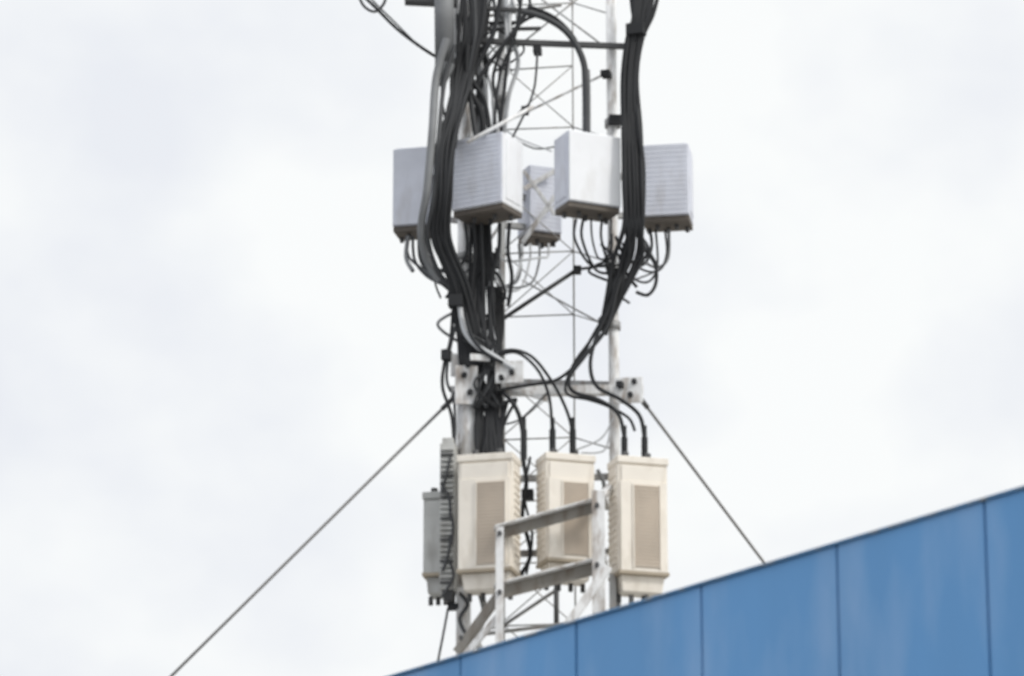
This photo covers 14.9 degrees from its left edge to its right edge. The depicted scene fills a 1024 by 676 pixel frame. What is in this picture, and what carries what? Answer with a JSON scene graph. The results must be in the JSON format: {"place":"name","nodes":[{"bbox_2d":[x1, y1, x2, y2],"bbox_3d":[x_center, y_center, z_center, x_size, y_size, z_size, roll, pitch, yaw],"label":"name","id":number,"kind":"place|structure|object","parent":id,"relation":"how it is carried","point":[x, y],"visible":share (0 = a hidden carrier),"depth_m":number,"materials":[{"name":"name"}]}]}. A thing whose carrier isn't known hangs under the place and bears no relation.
{"place":"outdoors","nodes":[
{"label":"outdoors","id":0,"kind":"place"},
{"bbox_2d":[0,0,1023,675],"label":"sky","id":1,"kind":"structure","parent":0,"point":[216,327],"materials":[{"name":"white"}]},
{"label":"ground","id":2,"kind":"structure","parent":0,"visible":0},
{"bbox_2d":[388,485,1023,675],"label":"parapet wall","id":3,"kind":"structure","parent":2,"relation":"on","point":[849,539],"depth_m":14.54,"materials":[{"name":"blue metal"}]},
{"bbox_2d":[401,490,1023,675],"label":"cladding panels","id":4,"kind":"object","parent":3,"relation":"attached to","point":[941,595],"visible":1,"depth_m":13.96,"materials":[{"name":"blue metal"}]},
{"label":"roof","id":5,"kind":"object","parent":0,"visible":0},
{"bbox_2d":[405,0,645,640],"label":"lattice tower","id":6,"kind":"structure","parent":5,"relation":"on","point":[629,389],"depth_m":20.00,"materials":[{"name":"grey metal"}]},
{"bbox_2d":[170,396,452,675],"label":"guy wire","id":7,"kind":"object","parent":6,"relation":"attached to","point":[443,407],"visible":1,"depth_m":19.58,"materials":[{"name":"metal"}]},
{"bbox_2d":[393,147,433,242],"bbox_3d":[-0.496,-0.740,20.298,0.208,0.506,0.222,-4,-17,11],"label":"remote radio unit","id":8,"kind":"object","parent":6,"relation":"attached to","point":[408,172],"visible":0.54,"depth_m":20.20,"materials":[{"name":"grey paint"}]},
{"bbox_2d":[422,488,454,605],"bbox_3d":[-0.348,1.041,19.545,0.162,0.595,0.260,-3,-17,10],"label":"outdoor radio cabinet","id":9,"kind":"object","parent":6,"relation":"attached to","point":[431,534],"visible":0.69,"depth_m":19.44,"materials":[{"name":"grey metal"}]},
{"bbox_2d":[439,437,458,602],"bbox_3d":[-0.311,0.902,19.370,0.075,0.820,0.157,-2,-17,8],"label":"finned power filter","id":10,"kind":"object","parent":6,"relation":"attached to","point":[448,447],"visible":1,"depth_m":19.32,"materials":[{"name":"metal"}]},
{"bbox_2d":[452,132,522,228],"bbox_3d":[-0.113,-0.796,19.821,0.303,0.461,0.264,-10,-19,29],"label":"remote radio unit","id":11,"kind":"object","parent":6,"relation":"attached to","point":[488,181],"visible":0.99,"depth_m":19.71,"materials":[{"name":"white paint"}]},
{"bbox_2d":[457,448,520,601],"bbox_3d":[-0.109,0.919,19.253,0.287,0.760,0.250,-4,-17,13],"label":"outdoor radio cabinet","id":12,"kind":"object","parent":6,"relation":"attached to","point":[489,490],"visible":0.94,"depth_m":19.16,"materials":[{"name":"beige paint"}]},
{"bbox_2d":[359,0,670,660],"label":"cable bundle","id":13,"kind":"object","parent":6,"relation":"attached to","point":[471,325],"visible":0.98,"depth_m":19.70,"materials":[{"name":"rubber"}]},
{"bbox_2d":[518,165,561,248],"bbox_3d":[0.138,-0.689,20.668,0.193,0.446,0.224,7,-18,-21],"label":"remote radio unit","id":14,"kind":"object","parent":6,"relation":"attached to","point":[534,206],"visible":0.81,"depth_m":20.56,"materials":[{"name":"grey paint"}]},
{"bbox_2d":[535,448,595,592],"bbox_3d":[0.260,0.900,19.342,0.262,0.715,0.250,5,-18,-16],"label":"outdoor radio cabinet","id":15,"kind":"object","parent":6,"relation":"attached to","point":[563,479],"visible":0.84,"depth_m":19.25,"materials":[{"name":"beige paint"}]},
{"bbox_2d":[554,130,620,224],"bbox_3d":[0.372,-0.812,19.827,0.298,0.461,0.232,7,-19,-23],"label":"remote radio unit","id":16,"kind":"object","parent":6,"relation":"attached to","point":[587,175],"visible":1,"depth_m":19.73,"materials":[{"name":"grey paint"}]},
{"bbox_2d":[607,451,669,602],"bbox_3d":[0.616,0.937,19.289,0.267,0.760,0.250,5,-18,-15],"label":"outdoor radio cabinet","id":17,"kind":"object","parent":6,"relation":"attached to","point":[638,539],"visible":0.84,"depth_m":19.18,"materials":[{"name":"beige paint"}]},
{"bbox_2d":[644,143,693,233],"bbox_3d":[0.804,-0.767,20.201,0.253,0.471,0.244,-3,-17,9],"label":"remote radio unit","id":18,"kind":"object","parent":6,"relation":"attached to","point":[669,187],"visible":0.88,"depth_m":20.09,"materials":[{"name":"grey paint"}]},
{"bbox_2d":[641,398,765,562],"bbox_3d":[2.101,2.056,21.002,0.347,2.563,4.757,-11,-20,32],"label":"guy wire","id":19,"kind":"object","parent":6,"relation":"attached to","point":[645,404],"visible":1,"depth_m":19.91,"materials":[{"name":"metal"}]},
{"bbox_2d":[453,483,615,654],"bbox_3d":[0.128,1.648,18.958,0.825,2.133,0.470,0,-17,0],"label":"steel support frame","id":20,"kind":"object","parent":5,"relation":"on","point":[597,568],"visible":0.88,"depth_m":18.99,"materials":[{"name":"white metal"}]}
]}

